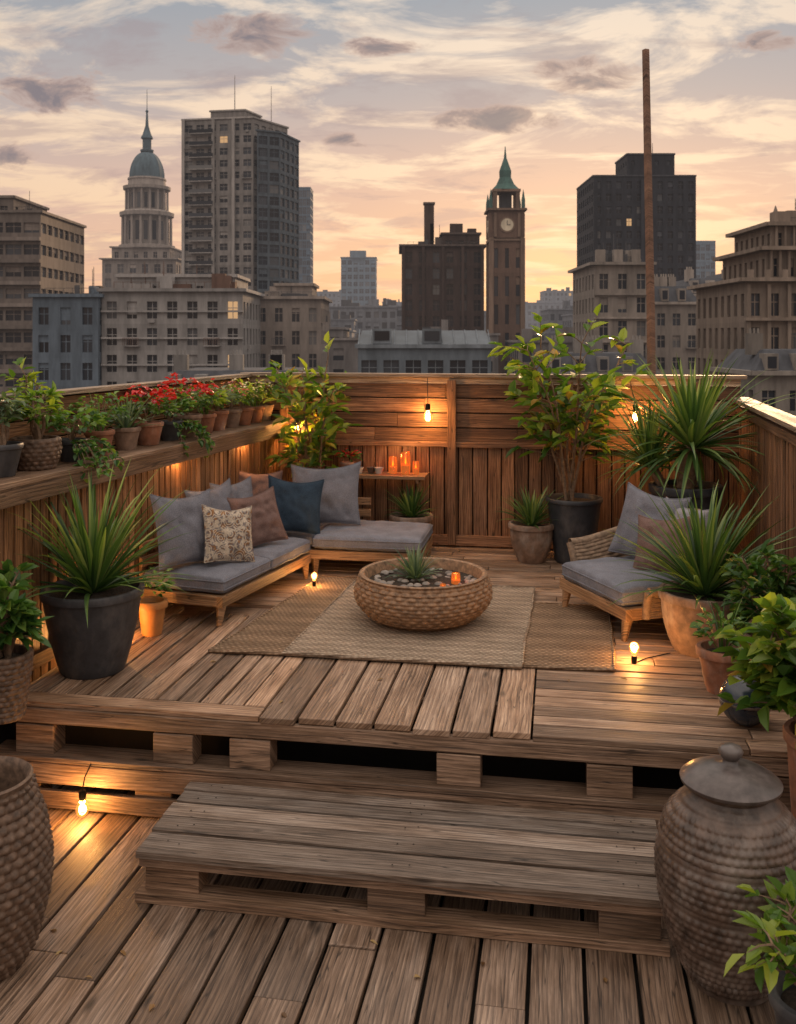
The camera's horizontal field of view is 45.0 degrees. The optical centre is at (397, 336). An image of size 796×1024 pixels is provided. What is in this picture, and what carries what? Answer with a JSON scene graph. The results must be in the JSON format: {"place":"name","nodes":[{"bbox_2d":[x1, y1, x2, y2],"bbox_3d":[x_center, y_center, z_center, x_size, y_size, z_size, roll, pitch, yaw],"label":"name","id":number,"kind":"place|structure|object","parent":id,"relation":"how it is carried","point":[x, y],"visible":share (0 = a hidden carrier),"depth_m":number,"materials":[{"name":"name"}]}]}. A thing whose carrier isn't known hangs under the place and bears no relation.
{"place":"outdoors","nodes":[
{"label":"outdoors","id":0,"kind":"place"},
{"bbox_2d":[97,261,264,385],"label":"grey apartment block","id":1,"kind":"structure","parent":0,"point":[152,324],"depth_m":115.00,"materials":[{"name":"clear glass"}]},
{"bbox_2d":[260,275,332,382],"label":"stone apartment house","id":2,"kind":"structure","parent":0,"point":[294,321],"depth_m":130.00,"materials":[{"name":"beige stone"}]},
{"bbox_2d":[340,251,377,304],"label":"distant office tower","id":3,"kind":"structure","parent":0,"point":[358,276],"depth_m":480.00,"materials":[{"name":"grey concrete"}]},
{"bbox_2d":[0,784,795,1023],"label":"deck","id":4,"kind":"structure","parent":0,"point":[179,965],"depth_m":4.14,"materials":[{"name":"brown wood"}]},
{"bbox_2d":[0,756,54,980],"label":"woven basket","id":5,"kind":"object","parent":4,"relation":"on","point":[27,858],"visible":1,"depth_m":4.05,"materials":[{"name":"wicker"}]},
{"bbox_2d":[65,642,683,789],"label":"gaps","id":6,"kind":"object","parent":4,"relation":"on","point":[574,771],"depth_m":5.73,"materials":[{"name":"black"}]},
{"bbox_2d":[27,546,792,757],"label":"deck platform","id":7,"kind":"structure","parent":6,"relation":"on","point":[668,702],"depth_m":5.72,"materials":[{"name":"brown wood"}]},
{"bbox_2d":[0,559,53,724],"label":"potted shrub","id":8,"kind":"object","parent":7,"relation":"on","point":[23,621],"visible":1,"depth_m":5.23,"materials":[{"name":"green plant"}]},
{"bbox_2d":[6,457,196,679],"bbox_3d":[-1.919,1.441,6.055,1.414,1.318,1.333,0,0,42],"label":"potted yucca","id":9,"kind":"object","parent":7,"relation":"on","point":[91,603],"visible":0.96,"depth_m":5.91,"materials":[{"name":"plant"}]},
{"bbox_2d":[131,567,175,636],"bbox_3d":[-1.747,1.878,6.800,0.358,0.444,0.331,0,0,0],"label":"potted herb","id":10,"kind":"object","parent":7,"relation":"on","point":[151,612],"visible":0.77,"depth_m":6.73,"materials":[{"name":"ceramic"}]},
{"bbox_2d":[208,575,356,655],"bbox_3d":[-0.767,2.085,7.332,0.572,0.026,2.093,0,0,12],"label":"striped mat","id":11,"kind":"object","parent":7,"relation":"on","point":[278,629],"visible":0.91,"depth_m":7.01,"materials":[{"name":"beige wicker"}]},
{"bbox_2d":[312,574,315,585],"bbox_3d":[-0.722,2.023,8.145,0.058,0.122,0.312,0,0,-10],"label":"edison bulb light","id":12,"kind":"object","parent":11,"relation":"on","point":[313,582],"visible":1,"depth_m":8.01,"materials":[{"name":"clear glass"}]},
{"bbox_2d":[139,497,432,625],"bbox_3d":[-0.763,1.824,8.130,1.716,0.558,2.576,0,0,18],"label":"sectional sofa","id":13,"kind":"object","parent":7,"relation":"on","point":[213,584],"visible":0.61,"depth_m":7.99,"materials":[{"name":"grey fabric"}]},
{"bbox_2d":[149,488,210,569],"bbox_3d":[-1.621,1.456,7.320,0.182,0.571,0.570,-22,-17,38],"label":"throw pillow","id":14,"kind":"object","parent":13,"relation":"on","point":[188,511],"visible":0.75,"depth_m":7.21,"materials":[{"name":"grey fabric"}]},
{"bbox_2d":[184,478,232,510],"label":"throw pillow","id":15,"kind":"object","parent":13,"relation":"on","point":[220,494],"visible":0.24,"depth_m":7.88,"materials":[{"name":"grey fabric"}]},
{"bbox_2d":[201,504,254,563],"bbox_3d":[-1.312,1.521,7.421,0.440,0.451,0.145,9,-26,-37],"label":"throw pillow","id":16,"kind":"object","parent":13,"relation":"on","point":[228,535],"visible":1,"depth_m":7.36,"materials":[{"name":"fabric"}]},
{"bbox_2d":[209,476,252,497],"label":"throw pillow","id":17,"kind":"object","parent":13,"relation":"on","point":[242,489],"visible":0.2,"depth_m":8.41,"materials":[{"name":"grey fabric"}]},
{"bbox_2d":[227,486,287,546],"bbox_3d":[-1.181,1.516,8.021,0.450,0.471,0.153,-9,-17,-33],"label":"throw pillow","id":18,"kind":"object","parent":13,"relation":"on","point":[266,524],"visible":0.78,"depth_m":8.00,"materials":[{"name":"fabric"}]},
{"bbox_2d":[239,470,282,495],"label":"throw pillow","id":19,"kind":"object","parent":13,"relation":"on","point":[260,483],"visible":0.34,"depth_m":8.97,"materials":[{"name":"fabric"}]},
{"bbox_2d":[268,475,323,534],"bbox_3d":[-0.930,1.505,8.599,0.510,0.511,0.153,6,-21,-8],"label":"throw pillow","id":20,"kind":"object","parent":13,"relation":"on","point":[298,505],"visible":0.82,"depth_m":8.56,"materials":[{"name":"blue fabric"}]},
{"bbox_2d":[291,461,360,524],"bbox_3d":[-0.680,1.466,8.963,0.690,0.591,0.181,-4,-19,11],"label":"throw pillow","id":21,"kind":"object","parent":13,"relation":"on","point":[339,500],"visible":0.66,"depth_m":8.88,"materials":[{"name":"grey fabric"}]},
{"bbox_2d":[263,331,362,548],"bbox_3d":[-0.823,1.018,9.426,1.008,2.164,1.053,0,0,-15],"label":"potted shrub","id":22,"kind":"object","parent":7,"relation":"on","point":[322,426],"visible":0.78,"depth_m":9.36,"materials":[{"name":"green plant"}]},
{"bbox_2d":[282,579,535,668],"bbox_3d":[0.189,2.076,7.114,1.575,0.029,1.970,0,0,11],"label":"jute rug","id":23,"kind":"object","parent":7,"relation":"on","point":[342,625],"visible":0.77,"depth_m":6.61,"materials":[{"name":"beige wicker"}]},
{"bbox_2d":[354,542,492,630],"bbox_3d":[0.185,1.805,7.070,1.025,0.543,1.026,0,0,0],"label":"woven bowl planter","id":24,"kind":"object","parent":23,"relation":"on","point":[409,592],"visible":0.99,"depth_m":6.75,"materials":[{"name":"wicker"}]},
{"bbox_2d":[451,572,459,584],"bbox_3d":[0.420,1.758,6.980,0.068,0.085,0.068,0,0,0],"label":"candle jar","id":25,"kind":"object","parent":24,"relation":"in","point":[455,578],"visible":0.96,"depth_m":6.95,"materials":[{"name":"orange glass"}]},
{"bbox_2d":[383,481,437,552],"bbox_3d":[0.121,1.754,9.418,0.570,0.692,0.647,0,0,-17],"label":"potted agave","id":26,"kind":"object","parent":7,"relation":"on","point":[410,509],"visible":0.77,"depth_m":9.37,"materials":[{"name":"plant"}]},
{"bbox_2d":[240,372,746,556],"bbox_3d":[0.847,1.269,9.578,5.014,1.802,0.145,0,0,10],"label":"back fence","id":27,"kind":"object","parent":7,"relation":"on","point":[459,443],"visible":0.41,"depth_m":9.57,"materials":[{"name":"brown wood"}]},
{"bbox_2d":[359,471,428,491],"bbox_3d":[-0.169,1.452,9.549,0.920,0.186,0.300,0,0,10],"label":"wall shelf","id":28,"kind":"object","parent":27,"relation":"attached to","point":[420,477],"depth_m":9.42,"materials":[{"name":"brown wood"}]},
{"bbox_2d":[333,448,362,466],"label":"flower pot","id":29,"kind":"object","parent":28,"relation":"on","point":[354,453],"visible":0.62,"depth_m":9.57,"materials":[{"name":"ceramic"}]},
{"bbox_2d":[366,467,375,473],"bbox_3d":[-0.267,1.328,9.569,0.096,0.060,0.096,0,0,0],"label":"tea cup","id":30,"kind":"object","parent":28,"relation":"on","point":[370,470],"visible":1,"depth_m":9.54,"materials":[{"name":"ceramic"}]},
{"bbox_2d":[374,467,383,473],"bbox_3d":[-0.190,1.328,9.544,0.096,0.060,0.096,0,0,0],"label":"tea cup","id":31,"kind":"object","parent":28,"relation":"on","point":[378,470],"visible":1,"depth_m":9.51,"materials":[{"name":"white ceramic"}]},
{"bbox_2d":[388,456,396,473],"bbox_3d":[-0.051,1.273,9.529,0.090,0.170,0.090,0,0,0],"label":"candle jar","id":32,"kind":"object","parent":28,"relation":"on","point":[392,465],"visible":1,"depth_m":9.49,"materials":[{"name":"orange glass"}]},
{"bbox_2d":[400,452,410,474],"bbox_3d":[0.074,1.248,9.488,0.100,0.220,0.100,0,0,0],"label":"candle jar","id":33,"kind":"object","parent":28,"relation":"on","point":[405,461],"visible":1,"depth_m":9.45,"materials":[{"name":"orange glass"}]},
{"bbox_2d":[412,461,418,474],"bbox_3d":[0.176,1.293,9.491,0.070,0.130,0.070,0,0,0],"label":"candle jar","id":34,"kind":"object","parent":28,"relation":"on","point":[415,467],"visible":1,"depth_m":9.46,"materials":[{"name":"orange glass"}]},
{"bbox_2d":[425,378,429,418],"bbox_3d":[0.285,0.627,9.521,0.092,0.437,0.140,0,0,-25],"label":"edison bulb light","id":35,"kind":"object","parent":27,"relation":"hanging from","point":[427,406],"visible":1,"depth_m":9.49,"materials":[{"name":"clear glass"}]},
{"bbox_2d":[630,381,637,419],"bbox_3d":[2.240,0.609,9.150,0.085,0.403,0.265,0,0,0],"label":"edison bulb light","id":36,"kind":"object","parent":27,"relation":"hanging from","point":[633,405],"visible":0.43,"depth_m":9.05,"materials":[{"name":"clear glass"}]},
{"bbox_2d":[642,49,655,374],"bbox_3d":[2.464,-0.195,9.380,0.154,5.231,0.083,0,0,0],"label":"wooden pole","id":37,"kind":"object","parent":27,"relation":"attached to","point":[650,296],"visible":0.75,"depth_m":9.36,"materials":[{"name":"brown wood"}]},
{"bbox_2d":[496,486,563,563],"bbox_3d":[1.225,1.742,9.008,0.792,0.716,0.681,0,0,-40],"label":"potted agave","id":38,"kind":"object","parent":7,"relation":"on","point":[531,532],"visible":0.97,"depth_m":8.88,"materials":[{"name":"ceramic"}]},
{"bbox_2d":[522,602,615,671],"bbox_3d":[1.181,2.085,6.754,0.657,0.027,1.494,0,0,11],"label":"striped mat","id":39,"kind":"object","parent":7,"relation":"on","point":[574,637],"visible":0.96,"depth_m":6.61,"materials":[{"name":"beige wicker"}]},
{"bbox_2d":[487,303,651,563],"bbox_3d":[1.499,0.903,8.935,1.349,2.393,1.616,0,0,43],"label":"potted ficus tree","id":40,"kind":"object","parent":7,"relation":"on","point":[572,514],"visible":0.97,"depth_m":8.86,"materials":[{"name":"green plant"}]},
{"bbox_2d":[560,508,728,641],"bbox_3d":[1.877,1.711,7.179,1.001,0.782,1.163,0,0,-19],"label":"wicker armchair","id":41,"kind":"object","parent":7,"relation":"on","point":[592,574],"visible":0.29,"depth_m":6.99,"materials":[{"name":"grey fabric"}]},
{"bbox_2d":[608,482,691,556],"bbox_3d":[1.920,1.440,7.353,0.177,0.571,0.590,25,-11,-37],"label":"throw pillow","id":42,"kind":"object","parent":41,"relation":"on","point":[639,499],"visible":0.56,"depth_m":7.39,"materials":[{"name":"grey fabric"}]},
{"bbox_2d":[633,514,691,574],"bbox_3d":[1.942,1.520,7.043,0.470,0.451,0.150,-10,-31,44],"label":"throw pillow","id":43,"kind":"object","parent":41,"relation":"on","point":[650,525],"visible":0.41,"depth_m":7.04,"materials":[{"name":"fabric"}]},
{"bbox_2d":[666,497,708,545],"bbox_3d":[2.108,1.441,7.122,0.134,0.431,0.470,16,-4,-27],"label":"throw pillow","id":44,"kind":"object","parent":41,"relation":"on","point":[680,513],"visible":0.23,"depth_m":7.05,"materials":[{"name":"grey fabric"}]},
{"bbox_2d":[631,645,669,663],"bbox_3d":[1.637,2.031,6.267,0.362,0.144,0.070,0,0,-37],"label":"edison bulb light","id":45,"kind":"object","parent":7,"relation":"on","point":[634,659],"visible":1,"depth_m":6.18,"materials":[{"name":"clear glass"}]},
{"bbox_2d":[588,352,795,525],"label":"potted dracaena tree","id":46,"kind":"object","parent":7,"relation":"on","point":[693,419],"visible":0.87,"depth_m":8.25,"materials":[{"name":"green plant"}]},
{"bbox_2d":[603,482,795,657],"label":"potted yucca","id":47,"kind":"object","parent":7,"relation":"on","point":[697,567],"visible":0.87,"depth_m":6.35,"materials":[{"name":"plant"}]},
{"bbox_2d":[687,597,756,694],"bbox_3d":[1.926,1.812,5.698,0.455,0.576,0.400,0,0,34],"label":"potted succulent","id":48,"kind":"object","parent":7,"relation":"on","point":[715,666],"visible":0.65,"depth_m":5.66,"materials":[{"name":"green plant"}]},
{"bbox_2d":[718,675,770,725],"bbox_3d":[1.880,1.964,5.200,0.276,0.270,0.276,0,0,0],"label":"plant pot","id":49,"kind":"object","parent":7,"relation":"on","point":[745,716],"visible":0.5,"depth_m":5.11,"materials":[{"name":"ceramic"}]},
{"bbox_2d":[719,537,795,659],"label":"potted shrub","id":50,"kind":"object","parent":7,"relation":"on","point":[779,582],"visible":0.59,"depth_m":5.86,"materials":[{"name":"green plant"}]},
{"bbox_2d":[731,397,795,591],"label":"fence","id":51,"kind":"object","parent":7,"relation":"on","point":[775,435],"visible":0.51,"depth_m":7.51,"materials":[{"name":"brown wood"}]},
{"bbox_2d":[0,663,790,829],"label":"pallet base","id":52,"kind":"object","parent":4,"relation":"on","point":[166,770],"visible":0.36,"depth_m":5.28,"materials":[{"name":"brown wood"}]},
{"bbox_2d":[79,763,90,811],"bbox_3d":[-1.754,2.528,5.344,0.075,0.280,0.080,0,0,0],"label":"edison bulb light","id":53,"kind":"object","parent":52,"relation":"attached to","point":[82,794],"visible":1,"depth_m":5.33,"materials":[{"name":"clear glass"}]},
{"bbox_2d":[135,781,669,956],"bbox_3d":[0.034,2.589,4.795,2.518,0.258,0.797,0,0,9],"label":"pallet step","id":54,"kind":"object","parent":4,"relation":"on","point":[400,859],"visible":0.98,"depth_m":4.58,"materials":[{"name":"brown wood"}]},
{"bbox_2d":[653,742,795,1006],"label":"lidded ceramic urn","id":55,"kind":"object","parent":4,"relation":"on","point":[726,825],"visible":0.78,"depth_m":3.88,"materials":[{"name":"ceramic"}]},
{"bbox_2d":[711,592,795,818],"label":"potted hosta bush","id":56,"kind":"object","parent":4,"relation":"on","point":[770,667],"visible":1,"depth_m":4.51,"materials":[{"name":"green plant"}]},
{"bbox_2d":[724,866,795,1023],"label":"potted seedling","id":57,"kind":"object","parent":4,"relation":"on","point":[774,924],"visible":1,"depth_m":3.49,"materials":[{"name":"plant"}]},
{"bbox_2d":[0,0,795,310],"label":"sky","id":58,"kind":"structure","parent":0,"point":[393,107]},
{"bbox_2d":[355,329,493,383],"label":"glass roofed hall","id":59,"kind":"structure","parent":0,"point":[421,351],"depth_m":96.02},
{"bbox_2d":[399,202,485,329],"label":"brick warehouse","id":60,"kind":"structure","parent":0,"point":[443,277],"depth_m":192.00,"materials":[{"name":"brown brick"}]},
{"bbox_2d":[568,234,656,359],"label":"stone corner house","id":61,"kind":"structure","parent":0,"point":[613,282],"depth_m":130.25,"materials":[{"name":"beige stone"}]},
{"bbox_2d":[687,199,795,374],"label":"ornate corner building","id":62,"kind":"structure","parent":0,"point":[755,287],"depth_m":98.20,"materials":[{"name":"beige stone"}]},
{"label":"ground","id":63,"kind":"structure","parent":0,"visible":0},
{"bbox_2d":[0,191,86,393],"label":"office block","id":64,"kind":"structure","parent":63,"relation":"on","point":[41,250],"depth_m":144.30,"materials":[{"name":"beige concrete"}]},
{"bbox_2d":[28,267,103,390],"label":"blue townhouse","id":65,"kind":"structure","parent":63,"relation":"on","point":[67,341],"depth_m":114.00,"materials":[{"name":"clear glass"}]},
{"bbox_2d":[99,109,180,287],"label":"domed tower","id":66,"kind":"structure","parent":63,"relation":"on","point":[146,216],"depth_m":282.27,"materials":[{"name":"grey stone"}]},
{"bbox_2d":[181,75,288,290],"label":"apartment tower","id":67,"kind":"structure","parent":63,"relation":"on","point":[218,191],"depth_m":241.14,"materials":[{"name":"grey concrete"}]},
{"bbox_2d":[167,350,317,382],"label":"mansard townhouse","id":68,"kind":"structure","parent":63,"relation":"on","point":[181,369],"depth_m":90.60,"materials":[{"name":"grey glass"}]},
{"bbox_2d":[255,129,300,293],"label":"glass tower","id":69,"kind":"structure","parent":63,"relation":"on","point":[278,205],"depth_m":240.91,"materials":[{"name":"grey glass"}]},
{"bbox_2d":[299,187,312,282],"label":"glass tower","id":70,"kind":"structure","parent":63,"relation":"on","point":[305,234],"depth_m":384.30,"materials":[{"name":"grey glass"}]},
{"bbox_2d":[317,287,572,328],"bbox_3d":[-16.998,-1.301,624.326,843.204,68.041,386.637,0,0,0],"label":"city rooftops","id":71,"kind":"object","parent":63,"relation":"on","point":[552,299],"visible":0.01,"depth_m":636.81,"materials":[{"name":"grey concrete"}]},
{"bbox_2d":[329,298,572,339],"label":"city rooftops","id":72,"kind":"object","parent":63,"relation":"on","point":[372,315],"visible":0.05,"depth_m":297.32,"materials":[{"name":"grey concrete"}]},
{"bbox_2d":[329,312,572,373],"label":"city rooftops","id":73,"kind":"object","parent":63,"relation":"on","point":[343,353],"visible":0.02,"depth_m":157.42,"materials":[{"name":"grey concrete"}]},
{"bbox_2d":[484,147,526,373],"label":"clock tower","id":74,"kind":"structure","parent":63,"relation":"on","point":[505,270],"depth_m":177.00,"materials":[{"name":"brown stone"}]},
{"bbox_2d":[535,335,663,384],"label":"mansard townhouse","id":75,"kind":"structure","parent":63,"relation":"on","point":[600,362],"depth_m":100.88,"materials":[{"name":"grey stone"}]},
{"bbox_2d":[576,143,696,280],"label":"dark office tower","id":76,"kind":"structure","parent":63,"relation":"on","point":[608,206],"depth_m":240.00,"materials":[{"name":"black glass"}]},
{"bbox_2d":[654,274,695,374],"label":"mansard townhouse","id":77,"kind":"structure","parent":63,"relation":"on","point":[675,319],"depth_m":140.00,"materials":[{"name":"grey stone"}]},
{"bbox_2d":[676,267,722,296],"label":"mansard townhouse","id":78,"kind":"structure","parent":63,"relation":"on","point":[689,279],"depth_m":151.93,"materials":[{"name":"grey stone"}]},
{"bbox_2d":[696,241,715,277],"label":"glass tower","id":79,"kind":"structure","parent":63,"relation":"on","point":[705,256],"depth_m":384.27,"materials":[{"name":"grey glass"}]},
{"bbox_2d":[706,274,720,277],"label":"mansard townhouse","id":80,"kind":"structure","parent":63,"relation":"on","point":[716,276],"depth_m":173.28,"materials":[{"name":"grey stone"}]},
{"bbox_2d":[710,328,795,415],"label":"mansard townhouse","id":81,"kind":"structure","parent":63,"relation":"on","point":[754,358],"depth_m":82.30,"materials":[{"name":"grey stone"}]},
{"bbox_3d":[0.000,17.660,2.300,16.610,30.120,17.210,0,0,0],"label":"terrace building","id":82,"kind":"object","parent":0,"visible":0},
{"bbox_2d":[0,374,286,743],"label":"fence","id":83,"kind":"object","parent":82,"relation":"on","point":[250,448],"visible":0.38,"depth_m":7.03,"materials":[{"name":"brown wood"}]},
{"bbox_2d":[0,388,31,477],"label":"potted fern","id":84,"kind":"object","parent":83,"relation":"on","point":[10,452],"visible":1,"depth_m":5.84,"materials":[{"name":"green plant"}]},
{"bbox_2d":[0,357,74,470],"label":"potted plant","id":85,"kind":"object","parent":83,"relation":"on","point":[40,451],"visible":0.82,"depth_m":6.17,"materials":[{"name":"green plant"}]},
{"bbox_2d":[38,404,124,482],"bbox_3d":[-2.219,0.722,6.629,0.622,0.504,0.645,0,0,0],"label":"trailing ivy pot","id":86,"kind":"object","parent":83,"relation":"on","point":[75,449],"visible":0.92,"depth_m":6.53,"materials":[{"name":"plant"}]},
{"bbox_2d":[68,391,129,455],"bbox_3d":[-2.181,0.619,6.945,0.441,0.469,0.438,0,0,-29],"label":"potted fern","id":87,"kind":"object","parent":83,"relation":"on","point":[100,432],"visible":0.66,"depth_m":6.91,"materials":[{"name":"green plant"}]},
{"bbox_2d":[106,395,163,449],"bbox_3d":[-2.036,0.621,7.323,0.497,0.465,0.487,0,0,-37],"label":"potted agave","id":88,"kind":"object","parent":83,"relation":"on","point":[126,435],"visible":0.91,"depth_m":7.24,"materials":[{"name":"plant"}]},
{"bbox_2d":[118,381,180,445],"bbox_3d":[-1.979,0.600,7.626,0.511,0.505,0.500,0,0,-42],"label":"geranium pot","id":89,"kind":"object","parent":83,"relation":"on","point":[149,434],"visible":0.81,"depth_m":7.55,"materials":[{"name":"ceramic"}]},
{"bbox_2d":[143,387,214,457],"bbox_3d":[-1.830,0.725,7.924,0.625,0.608,0.542,0,0,0],"label":"trailing ivy pot","id":90,"kind":"object","parent":83,"relation":"on","point":[171,429],"visible":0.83,"depth_m":7.88,"materials":[{"name":"plant"}]},
{"bbox_2d":[156,372,218,436],"bbox_3d":[-1.828,0.577,8.249,0.543,0.552,0.503,0,0,-24],"label":"geranium pot","id":91,"kind":"object","parent":83,"relation":"on","point":[194,416],"visible":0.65,"depth_m":8.20,"materials":[{"name":"ceramic"}]},
{"bbox_2d":[182,386,229,432],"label":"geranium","id":92,"kind":"object","parent":83,"relation":"on","point":[208,419],"visible":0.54,"depth_m":8.52,"materials":[{"name":"green plant"}]},
{"bbox_2d":[194,381,242,430],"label":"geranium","id":93,"kind":"object","parent":83,"relation":"on","point":[220,421],"visible":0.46,"depth_m":8.74,"materials":[{"name":"ceramic"}]},
{"bbox_2d":[210,381,254,427],"bbox_3d":[-1.589,0.633,9.106,0.470,0.439,0.420,0,0,0],"label":"flower pot","id":94,"kind":"object","parent":83,"relation":"on","point":[233,417],"visible":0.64,"depth_m":9.05,"materials":[{"name":"ceramic"}]},
{"bbox_2d":[225,378,265,424],"bbox_3d":[-1.520,0.625,9.333,0.394,0.457,0.444,0,0,27],"label":"flower pot","id":95,"kind":"object","parent":83,"relation":"on","point":[246,415],"visible":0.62,"depth_m":9.31,"materials":[{"name":"ceramic"}]},
{"bbox_2d":[234,375,281,422],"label":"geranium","id":96,"kind":"object","parent":83,"relation":"on","point":[257,415],"visible":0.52,"depth_m":9.56,"materials":[{"name":"green plant"}]},
{"bbox_2d":[250,382,282,420],"bbox_3d":[-1.363,0.656,9.851,0.413,0.394,0.418,0,0,28],"label":"flower pot","id":97,"kind":"object","parent":83,"relation":"on","point":[267,411],"visible":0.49,"depth_m":9.79,"materials":[{"name":"ceramic"}]}
]}

